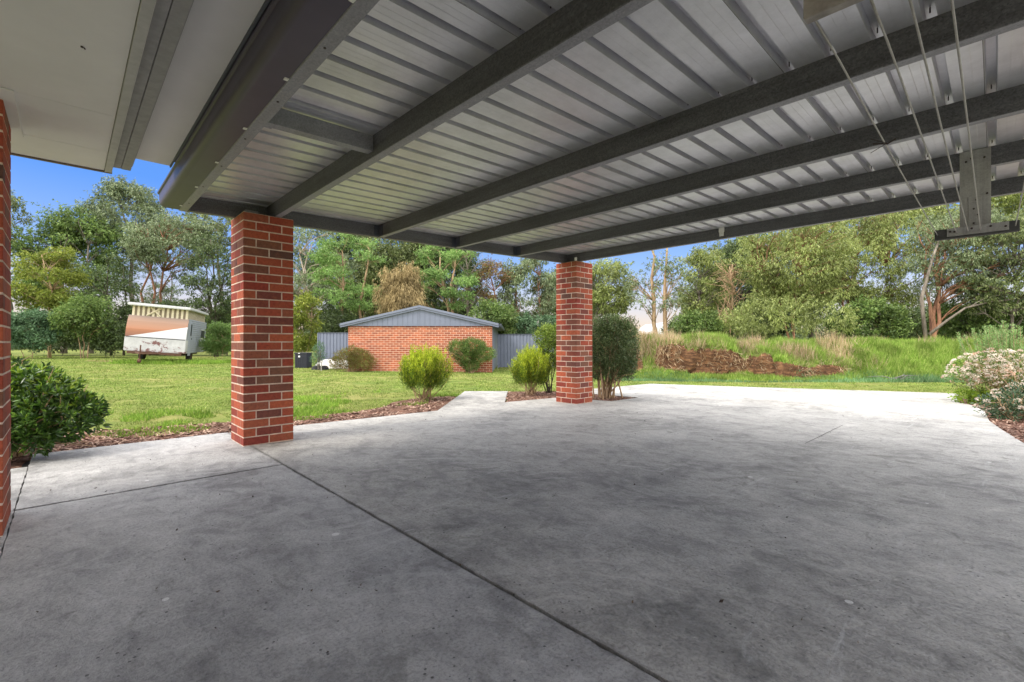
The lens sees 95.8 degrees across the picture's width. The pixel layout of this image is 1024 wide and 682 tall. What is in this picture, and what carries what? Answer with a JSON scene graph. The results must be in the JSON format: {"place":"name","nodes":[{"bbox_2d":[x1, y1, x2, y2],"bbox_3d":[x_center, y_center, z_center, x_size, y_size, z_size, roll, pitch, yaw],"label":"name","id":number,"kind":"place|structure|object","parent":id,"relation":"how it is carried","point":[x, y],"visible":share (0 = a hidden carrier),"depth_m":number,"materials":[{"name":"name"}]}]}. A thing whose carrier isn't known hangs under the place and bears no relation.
{"place":"outdoors","nodes":[
{"label":"outdoors","id":0,"kind":"place"},
{"bbox_2d":[102,358,230,364],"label":"rank grass","id":1,"kind":"structure","parent":0,"point":[163,361],"depth_m":23.26,"materials":[{"name":"green plant"}]},
{"bbox_2d":[0,465,660,681],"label":"path slab","id":2,"kind":"structure","parent":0,"point":[86,578],"depth_m":1.84,"materials":[{"name":"concrete"}]},
{"bbox_2d":[11,348,989,460],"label":"lawn","id":3,"kind":"structure","parent":0,"point":[220,417],"depth_m":12.25,"materials":[{"name":"green plant"}]},
{"bbox_2d":[0,467,27,557],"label":"porch slab","id":4,"kind":"structure","parent":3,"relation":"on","point":[18,475],"depth_m":3.19,"materials":[{"name":"concrete"}]},
{"bbox_2d":[0,99,10,536],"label":"brick pillar","id":5,"kind":"structure","parent":4,"relation":"on","point":[5,320],"depth_m":2.54,"materials":[{"name":"red brick"}]},
{"bbox_2d":[2,461,29,552],"bbox_3d":[-0.531,1.055,-0.024,4.000,0.005,11.100,0,0,-44],"label":"joint bed","id":6,"kind":"object","parent":3,"relation":"on","point":[26,463],"depth_m":3.91,"materials":[{"name":"grey concrete"}]},
{"bbox_2d":[10,190,40,312],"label":"gum tree","id":7,"kind":"object","parent":3,"relation":"on","point":[14,205],"visible":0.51,"depth_m":40.53,"materials":[{"name":"green plant"}]},
{"bbox_2d":[10,305,65,358],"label":"bush","id":8,"kind":"object","parent":3,"relation":"on","point":[36,333],"visible":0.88,"depth_m":28.64,"materials":[{"name":"green plant"}]},
{"bbox_2d":[10,244,94,357],"bbox_3d":[-31.099,-2.693,31.031,4.702,7.754,4.312,0,0,-44],"label":"young tree","id":9,"kind":"object","parent":3,"relation":"on","point":[49,298],"visible":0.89,"depth_m":30.77,"materials":[{"name":"green plant"}]},
{"bbox_2d":[26,309,89,355],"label":"bush","id":10,"kind":"object","parent":3,"relation":"on","point":[67,341],"visible":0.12,"depth_m":35.45,"materials":[{"name":"green plant"}]},
{"bbox_2d":[10,199,129,353],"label":"gum tree","id":11,"kind":"object","parent":3,"relation":"on","point":[67,228],"visible":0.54,"depth_m":41.49,"materials":[{"name":"green plant"}]},
{"bbox_2d":[46,290,118,357],"bbox_3d":[-27.574,-1.101,29.983,3.920,4.582,3.351,0,0,-5],"label":"bush","id":12,"kind":"object","parent":3,"relation":"on","point":[89,311],"visible":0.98,"depth_m":29.57,"materials":[{"name":"green plant"}]},
{"bbox_2d":[84,318,125,357],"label":"bush","id":13,"kind":"object","parent":3,"relation":"on","point":[114,340],"visible":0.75,"depth_m":30.38,"materials":[{"name":"green plant"}]},
{"bbox_2d":[72,251,142,355],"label":"gum tree","id":14,"kind":"object","parent":3,"relation":"on","point":[122,280],"visible":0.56,"depth_m":36.71,"materials":[{"name":"green plant"}]},
{"bbox_2d":[64,174,184,352],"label":"gum tree","id":15,"kind":"object","parent":3,"relation":"on","point":[115,192],"visible":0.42,"depth_m":44.23,"materials":[{"name":"green plant"}]},
{"bbox_2d":[0,0,269,173],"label":"house","id":16,"kind":"structure","parent":3,"relation":"on","point":[105,86],"depth_m":2.29,"materials":[{"name":"grey paint"}]},
{"bbox_2d":[15,432,280,510],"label":"verge slab","id":17,"kind":"structure","parent":3,"relation":"on","point":[72,475],"depth_m":3.83,"materials":[{"name":"concrete"}]},
{"bbox_2d":[110,260,194,315],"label":"gum tree","id":18,"kind":"object","parent":3,"relation":"on","point":[172,290],"visible":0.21,"depth_m":49.37,"materials":[{"name":"green plant"}]},
{"bbox_2d":[113,297,206,355],"bbox_3d":[-28.563,-1.255,37.775,8.387,5.009,6.172,0,0,-26],"label":"bush","id":19,"kind":"object","parent":3,"relation":"on","point":[174,302],"visible":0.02,"depth_m":37.42,"materials":[{"name":"green plant"}]},
{"bbox_2d":[123,302,208,362],"bbox_3d":[-18.615,-0.407,25.029,2.600,2.915,6.468,5,-2,-25],"label":"caravan","id":20,"kind":"object","parent":3,"relation":"on","point":[154,329],"visible":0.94,"depth_m":23.25,"materials":[{"name":"white paint"}]},
{"bbox_2d":[187,322,192,355],"bbox_3d":[-16.942,-0.143,24.395,0.045,1.760,0.630,5,-2,-25],"label":"door","id":21,"kind":"structure","parent":20,"relation":"in","point":[191,324],"depth_m":24.31,"materials":[{"name":"white metal"}]},
{"bbox_2d":[113,208,225,303],"bbox_3d":[-29.527,-4.951,40.177,7.913,12.469,8.175,0,0,-44],"label":"gum tree","id":22,"kind":"object","parent":3,"relation":"on","point":[146,247],"visible":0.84,"depth_m":38.88,"materials":[{"name":"green plant"}]},
{"bbox_2d":[175,212,233,353],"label":"gum tree","id":23,"kind":"object","parent":3,"relation":"on","point":[222,227],"visible":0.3,"depth_m":42.96,"materials":[{"name":"green plant"}]},
{"bbox_2d":[179,230,230,356],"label":"gum tree","id":24,"kind":"object","parent":3,"relation":"on","point":[217,313],"visible":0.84,"depth_m":35.49,"materials":[{"name":"green plant"}]},
{"bbox_2d":[198,320,230,359],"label":"bush","id":25,"kind":"object","parent":3,"relation":"on","point":[219,329],"visible":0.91,"depth_m":26.73,"materials":[{"name":"green plant"}]},
{"bbox_2d":[205,309,230,354],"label":"bush","id":26,"kind":"object","parent":3,"relation":"on","point":[229,319],"visible":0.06,"depth_m":38.12,"materials":[{"name":"green plant"}]},
{"bbox_2d":[83,384,479,438],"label":"weed tufts","id":27,"kind":"object","parent":3,"relation":"on","point":[197,413],"visible":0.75,"depth_m":6.68,"materials":[{"name":"green plant"}]},
{"bbox_2d":[294,352,311,367],"bbox_3d":[-9.235,0.813,20.496,0.580,0.670,0.588,0,0,0],"label":"compost bin","id":28,"kind":"object","parent":3,"relation":"on","point":[302,359],"visible":0.99,"depth_m":20.24,"materials":[{"name":"black plastic"}]},
{"bbox_2d":[293,290,325,354],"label":"bush","id":29,"kind":"object","parent":3,"relation":"on","point":[302,302],"visible":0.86,"depth_m":24.80,"materials":[{"name":"green plant"}]},
{"bbox_2d":[309,341,328,369],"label":"fern bush","id":30,"kind":"object","parent":3,"relation":"on","point":[319,358],"visible":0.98,"depth_m":18.86,"materials":[{"name":"green plant"}]},
{"bbox_2d":[319,365,328,369],"bbox_3d":[-7.808,1.065,19.200,0.442,0.170,0.442,0,0,0],"label":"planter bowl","id":31,"kind":"object","parent":3,"relation":"on","point":[324,367],"visible":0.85,"depth_m":19.07,"materials":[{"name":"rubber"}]},
{"bbox_2d":[293,227,357,352],"bbox_3d":[-14.490,-3.978,34.273,5.460,10.698,5.703,0,0,-44],"label":"gum tree","id":32,"kind":"object","parent":3,"relation":"on","point":[300,282],"visible":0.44,"depth_m":33.81,"materials":[{"name":"green plant"}]},
{"bbox_2d":[317,332,347,361],"bbox_3d":[-7.742,0.441,21.601,2.655,1.760,0.062,0,0,0],"label":"metal fence","id":33,"kind":"object","parent":3,"relation":"on","point":[333,341],"visible":0.27,"depth_m":21.60,"materials":[{"name":"grey metal"}]},
{"bbox_2d":[317,359,347,368],"bbox_3d":[-7.773,0.959,20.200,1.819,0.400,0.960,0,0,0],"label":"upturned bathtub","id":34,"kind":"object","parent":3,"relation":"on","point":[325,362],"visible":0.13,"depth_m":19.87,"materials":[{"name":"white ceramic"}]},
{"bbox_2d":[314,306,357,332],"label":"bush","id":35,"kind":"object","parent":3,"relation":"on","point":[332,325],"visible":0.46,"depth_m":28.66,"materials":[{"name":"green plant"}]},
{"bbox_2d":[293,230,384,322],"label":"windbreak tree","id":36,"kind":"object","parent":3,"relation":"on","point":[325,306],"visible":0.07,"depth_m":40.25,"materials":[{"name":"green plant"}]},
{"bbox_2d":[305,233,389,318],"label":"wattle tree","id":37,"kind":"object","parent":3,"relation":"on","point":[331,259],"visible":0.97,"depth_m":29.59,"materials":[{"name":"green plant"}]},
{"bbox_2d":[326,343,376,371],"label":"grevillea bush","id":38,"kind":"object","parent":3,"relation":"on","point":[353,357],"visible":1,"depth_m":17.84,"materials":[{"name":"green plant"}]},
{"bbox_2d":[344,236,455,318],"bbox_3d":[-9.767,-5.512,40.022,9.513,13.921,8.190,0,0,-16],"label":"windbreak tree","id":39,"kind":"object","parent":3,"relation":"on","point":[394,253],"visible":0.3,"depth_m":38.00,"materials":[{"name":"green plant"}]},
{"bbox_2d":[372,260,433,313],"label":"casuarina tree","id":40,"kind":"object","parent":3,"relation":"on","point":[404,292],"visible":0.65,"depth_m":26.42,"materials":[{"name":"brown plant"}]},
{"bbox_2d":[339,305,504,371],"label":"brick shed","id":41,"kind":"structure","parent":3,"relation":"on","point":[387,339],"depth_m":18.45,"materials":[{"name":"red brick"},{"name":"grey painted steel"}]},
{"bbox_2d":[414,245,480,313],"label":"wattle tree","id":42,"kind":"object","parent":3,"relation":"on","point":[432,273],"visible":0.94,"depth_m":28.70,"materials":[{"name":"green plant"}]},
{"bbox_2d":[406,244,498,316],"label":"windbreak tree","id":43,"kind":"object","parent":3,"relation":"on","point":[440,306],"visible":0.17,"depth_m":39.42,"materials":[{"name":"green plant"}]},
{"bbox_2d":[439,336,496,372],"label":"grevillea bush","id":44,"kind":"object","parent":3,"relation":"on","point":[471,353],"visible":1,"depth_m":17.61,"materials":[{"name":"green plant"}]},
{"bbox_2d":[438,250,499,315],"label":"bare tree","id":45,"kind":"object","parent":3,"relation":"on","point":[468,307],"visible":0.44,"depth_m":29.82,"materials":[{"name":"grey plant"}]},
{"bbox_2d":[11,305,952,351],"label":"wood","id":46,"kind":"object","parent":3,"relation":"on","point":[798,336],"depth_m":61.10,"materials":[{"name":"green plant"}]},
{"bbox_2d":[465,298,518,333],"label":"bush","id":47,"kind":"object","parent":3,"relation":"on","point":[494,311],"visible":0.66,"depth_m":26.65,"materials":[{"name":"green plant"}]},
{"bbox_2d":[468,254,515,301],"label":"tree","id":48,"kind":"object","parent":3,"relation":"on","point":[494,265],"visible":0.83,"depth_m":29.73,"materials":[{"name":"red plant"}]},
{"bbox_2d":[11,391,1023,468],"bbox_3d":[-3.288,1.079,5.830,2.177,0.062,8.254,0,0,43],"label":"mulch bed","id":49,"kind":"object","parent":3,"relation":"on","point":[17,464],"visible":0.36,"depth_m":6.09,"materials":[{"name":"brown wood"}]},
{"bbox_2d":[10,353,112,459],"bbox_3d":[-4.568,0.593,4.217,1.384,0.983,1.482,0,0,-44],"label":"leafy bush","id":50,"kind":"object","parent":49,"relation":"on","point":[41,413],"visible":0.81,"depth_m":4.12,"materials":[{"name":"green plant"}]},
{"bbox_2d":[397,342,454,399],"bbox_3d":[-1.725,0.547,8.809,1.062,1.143,1.169,0,0,-44],"label":"golden bush","id":51,"kind":"object","parent":49,"relation":"on","point":[420,368],"visible":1,"depth_m":8.59,"materials":[{"name":"green plant"}]},
{"bbox_2d":[491,256,555,329],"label":"gum tree","id":52,"kind":"object","parent":3,"relation":"on","point":[545,299],"visible":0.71,"depth_m":30.50,"materials":[{"name":"green plant"}]},
{"bbox_2d":[498,334,553,367],"bbox_3d":[0.647,0.476,21.751,2.655,1.690,0.062,0,0,0],"label":"metal fence","id":53,"kind":"object","parent":3,"relation":"on","point":[509,345],"visible":0.45,"depth_m":21.75,"materials":[{"name":"grey metal"}]},
{"bbox_2d":[511,309,555,333],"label":"bush","id":54,"kind":"object","parent":3,"relation":"on","point":[524,324],"visible":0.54,"depth_m":27.61,"materials":[{"name":"green plant"}]},
{"bbox_2d":[506,391,630,401],"bbox_3d":[1.140,1.128,9.601,2.990,0.040,2.264,0,0,-11],"label":"mulch bed","id":55,"kind":"object","parent":3,"relation":"on","point":[551,395],"visible":0.33,"depth_m":9.51,"materials":[{"name":"brown wood"}]},
{"bbox_2d":[507,343,551,394],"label":"golden bush","id":56,"kind":"object","parent":55,"relation":"on","point":[530,367],"visible":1,"depth_m":9.74,"materials":[{"name":"green plant"}]},
{"bbox_2d":[532,321,555,392],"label":"leafy shrub","id":57,"kind":"object","parent":55,"relation":"on","point":[547,343],"visible":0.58,"depth_m":10.29,"materials":[{"name":"green plant"}]},
{"bbox_2d":[592,313,650,399],"bbox_3d":[1.977,0.293,9.318,1.514,1.781,1.236,0,0,26],"label":"hedge shrub","id":58,"kind":"object","parent":55,"relation":"on","point":[617,342],"visible":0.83,"depth_m":9.17,"materials":[{"name":"green plant"}]},
{"bbox_2d":[539,262,612,318],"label":"tree","id":59,"kind":"object","parent":3,"relation":"on","point":[553,311],"visible":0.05,"depth_m":37.42,"materials":[{"name":"green plant"}]},
{"bbox_2d":[588,257,638,332],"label":"gum tree","id":60,"kind":"object","parent":3,"relation":"on","point":[602,295],"visible":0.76,"depth_m":25.39,"materials":[{"name":"green plant"}]},
{"bbox_2d":[638,323,663,334],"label":"farm shed","id":61,"kind":"structure","parent":3,"relation":"on","point":[658,325],"depth_m":63.25,"materials":[{"name":"metal"}]},
{"bbox_2d":[620,248,690,333],"bbox_3d":[7.444,-2.083,24.111,3.414,7.002,3.307,0,0,-44],"label":"twin trunk gum","id":62,"kind":"object","parent":3,"relation":"on","point":[667,270],"visible":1,"depth_m":23.87,"materials":[{"name":"beige plant"}]},
{"bbox_2d":[660,317,714,333],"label":"bush","id":63,"kind":"object","parent":3,"relation":"on","point":[668,325],"visible":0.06,"depth_m":32.22,"materials":[{"name":"green plant"}]},
{"bbox_2d":[672,277,720,333],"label":"tree","id":64,"kind":"object","parent":3,"relation":"on","point":[694,289],"visible":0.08,"depth_m":35.79,"materials":[{"name":"green plant"}]},
{"bbox_2d":[673,243,736,325],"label":"gum tree","id":65,"kind":"object","parent":3,"relation":"on","point":[702,261],"visible":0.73,"depth_m":26.66,"materials":[{"name":"green plant"}]},
{"bbox_2d":[700,237,761,336],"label":"gum tree","id":66,"kind":"object","parent":3,"relation":"on","point":[715,247],"visible":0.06,"depth_m":33.56,"materials":[{"name":"green plant"}]},
{"bbox_2d":[705,256,757,339],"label":"bare tree","id":67,"kind":"object","parent":3,"relation":"on","point":[730,276],"visible":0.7,"depth_m":22.91,"materials":[{"name":"beige plant"}]},
{"bbox_2d":[713,238,767,340],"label":"windbreak tree","id":68,"kind":"object","parent":3,"relation":"on","point":[733,246],"visible":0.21,"depth_m":29.95,"materials":[{"name":"green plant"}]},
{"bbox_2d":[732,301,791,339],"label":"bush","id":69,"kind":"object","parent":3,"relation":"on","point":[779,330],"visible":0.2,"depth_m":25.27,"materials":[{"name":"green plant"}]},
{"bbox_2d":[595,343,957,381],"bbox_3d":[17.995,0.580,19.100,31.990,1.394,9.400,0,0,0],"label":"earth mound","id":70,"kind":"object","parent":3,"relation":"on","point":[691,359],"visible":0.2,"depth_m":15.44,"materials":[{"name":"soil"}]},
{"bbox_2d":[667,307,724,335],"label":"bush","id":71,"kind":"object","parent":70,"relation":"on","point":[703,321],"visible":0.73,"depth_m":20.57,"materials":[{"name":"green plant"}]},
{"bbox_2d":[606,324,855,361],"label":"dry grass","id":72,"kind":"structure","parent":70,"relation":"on","point":[840,342],"depth_m":16.00,"materials":[{"name":"beige plant"}]},
{"bbox_2d":[637,330,891,370],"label":"dry grass","id":73,"kind":"structure","parent":70,"relation":"on","point":[762,352],"depth_m":15.63,"materials":[{"name":"beige plant"}]},
{"bbox_2d":[604,365,970,382],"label":"grass","id":74,"kind":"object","parent":70,"relation":"on","point":[923,378],"visible":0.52,"depth_m":14.56,"materials":[{"name":"green plant"}]},
{"bbox_2d":[592,329,1023,380],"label":"mound grass","id":75,"kind":"structure","parent":70,"relation":"on","point":[938,350],"depth_m":15.73,"materials":[{"name":"green plant"}]},
{"bbox_2d":[838,332,1023,346],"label":"dry grass","id":76,"kind":"structure","parent":70,"relation":"on","point":[918,339],"depth_m":17.45,"materials":[{"name":"beige plant"}]},
{"bbox_2d":[901,197,1023,337],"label":"forked gum tree","id":77,"kind":"object","parent":70,"relation":"on","point":[938,273],"visible":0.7,"depth_m":19.68,"materials":[{"name":"green plant"}]},
{"bbox_2d":[921,291,1023,339],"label":"bush","id":78,"kind":"object","parent":70,"relation":"on","point":[962,322],"visible":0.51,"depth_m":20.23,"materials":[{"name":"green plant"}]},
{"bbox_2d":[947,202,1023,336],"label":"gum tree","id":79,"kind":"object","parent":70,"relation":"on","point":[1010,241],"visible":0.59,"depth_m":18.82,"materials":[{"name":"green plant"}]},
{"bbox_2d":[919,241,1023,338],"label":"tree trunk","id":80,"kind":"object","parent":79,"relation":"attached to","point":[923,319],"visible":0.83,"depth_m":19.35,"materials":[{"name":"grey plant"}]},
{"bbox_2d":[716,292,860,339],"bbox_3d":[11.714,-0.480,20.047,5.718,3.440,5.766,0,0,-44],"label":"shrub","id":81,"kind":"object","parent":3,"relation":"on","point":[743,324],"visible":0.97,"depth_m":19.24,"materials":[{"name":"green plant"}]},
{"bbox_2d":[742,230,851,338],"bbox_3d":[23.804,-4.514,39.577,9.481,11.818,7.614,0,0,-3],"label":"gum tree","id":82,"kind":"object","parent":3,"relation":"on","point":[819,314],"visible":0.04,"depth_m":38.50,"materials":[{"name":"green plant"}]},
{"bbox_2d":[732,219,874,338],"bbox_3d":[13.716,-2.619,22.062,6.107,7.966,5.398,0,0,-44],"label":"gum tree","id":83,"kind":"object","parent":3,"relation":"on","point":[781,281],"visible":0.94,"depth_m":21.29,"materials":[{"name":"green plant"}]},
{"bbox_2d":[786,208,933,338],"bbox_3d":[25.059,-5.450,33.922,8.854,13.666,8.718,0,0,-44],"label":"gum tree","id":84,"kind":"object","parent":3,"relation":"on","point":[912,216],"visible":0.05,"depth_m":31.99,"materials":[{"name":"green plant"}]},
{"bbox_2d":[822,294,918,340],"bbox_3d":[15.316,-0.424,20.150,3.621,3.321,2.706,0,0,18],"label":"bush","id":85,"kind":"object","parent":3,"relation":"on","point":[882,312],"visible":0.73,"depth_m":19.45,"materials":[{"name":"green plant"}]},
{"bbox_2d":[821,210,946,337],"bbox_3d":[18.212,-2.885,23.004,5.785,8.446,4.514,0,0,11],"label":"gum tree","id":86,"kind":"object","parent":3,"relation":"on","point":[873,241],"visible":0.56,"depth_m":22.22,"materials":[{"name":"green plant"}]},
{"bbox_2d":[869,374,916,379],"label":"fallen branch","id":87,"kind":"object","parent":3,"relation":"on","point":[905,376],"visible":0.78,"depth_m":14.72,"materials":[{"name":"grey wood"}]},
{"bbox_2d":[864,299,966,340],"bbox_3d":[24.531,-0.637,28.116,5.683,3.963,5.164,0,0,-44],"label":"bush","id":88,"kind":"object","parent":3,"relation":"on","point":[916,314],"visible":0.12,"depth_m":27.00,"materials":[{"name":"green plant"}]},
{"bbox_2d":[907,193,1023,271],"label":"gum tree","id":89,"kind":"object","parent":3,"relation":"on","point":[1009,203],"visible":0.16,"depth_m":31.56,"materials":[{"name":"green plant"}]},
{"bbox_2d":[956,320,1023,397],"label":"rosemary bush","id":90,"kind":"object","parent":3,"relation":"on","point":[999,343],"visible":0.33,"depth_m":10.13,"materials":[{"name":"green plant"}]},
{"bbox_2d":[958,398,1023,442],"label":"mulch bed","id":91,"kind":"object","parent":3,"relation":"on","point":[1010,426],"visible":0.07,"depth_m":6.43,"materials":[{"name":"brown wood"}]},
{"bbox_2d":[947,384,1014,405],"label":"groundcover plant","id":92,"kind":"object","parent":91,"relation":"on","point":[970,396],"visible":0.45,"depth_m":8.92,"materials":[{"name":"green plant"}]},
{"bbox_2d":[941,343,1023,402],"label":"flowering bush","id":93,"kind":"object","parent":91,"relation":"on","point":[995,380],"visible":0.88,"depth_m":8.82,"materials":[{"name":"beige plant"}]},
{"bbox_2d":[971,363,1023,421],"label":"flowering bush","id":94,"kind":"object","parent":91,"relation":"on","point":[1001,409],"visible":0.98,"depth_m":6.98,"materials":[{"name":"green plant"}]},
{"bbox_2d":[970,286,1023,338],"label":"tree","id":95,"kind":"object","parent":3,"relation":"on","point":[1014,291],"visible":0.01,"depth_m":26.74,"materials":[{"name":"green plant"}]},
{"bbox_2d":[10,155,1023,332],"label":"sky","id":96,"kind":"structure","parent":0,"point":[38,181],"materials":[{"name":"blue"}]},
{"bbox_2d":[229,384,1023,681],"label":"driveway slab","id":97,"kind":"structure","parent":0,"point":[901,526],"depth_m":2.79,"materials":[{"name":"concrete"}]},
{"bbox_2d":[231,211,292,446],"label":"brick pillar","id":98,"kind":"structure","parent":97,"relation":"on","point":[261,329],"depth_m":4.71,"materials":[{"name":"red brick"}]},
{"bbox_2d":[36,404,867,666],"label":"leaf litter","id":99,"kind":"object","parent":97,"relation":"on","point":[721,600],"visible":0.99,"depth_m":1.94,"materials":[{"name":"brown plant"}]},
{"bbox_2d":[556,261,591,403],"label":"brick pillar","id":100,"kind":"structure","parent":97,"relation":"on","point":[573,332],"depth_m":8.33,"materials":[{"name":"red brick"}]},
{"bbox_2d":[157,0,1023,262],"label":"carport","id":101,"kind":"object","parent":100,"relation":"on","point":[560,131],"visible":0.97,"depth_m":2.98,"materials":[{"name":"metal"}]},
{"bbox_2d":[803,0,1023,240],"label":"clothesline","id":102,"kind":"object","parent":101,"relation":"attached to","point":[974,197],"visible":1,"depth_m":3.55,"materials":[{"name":"metal"}]}
]}

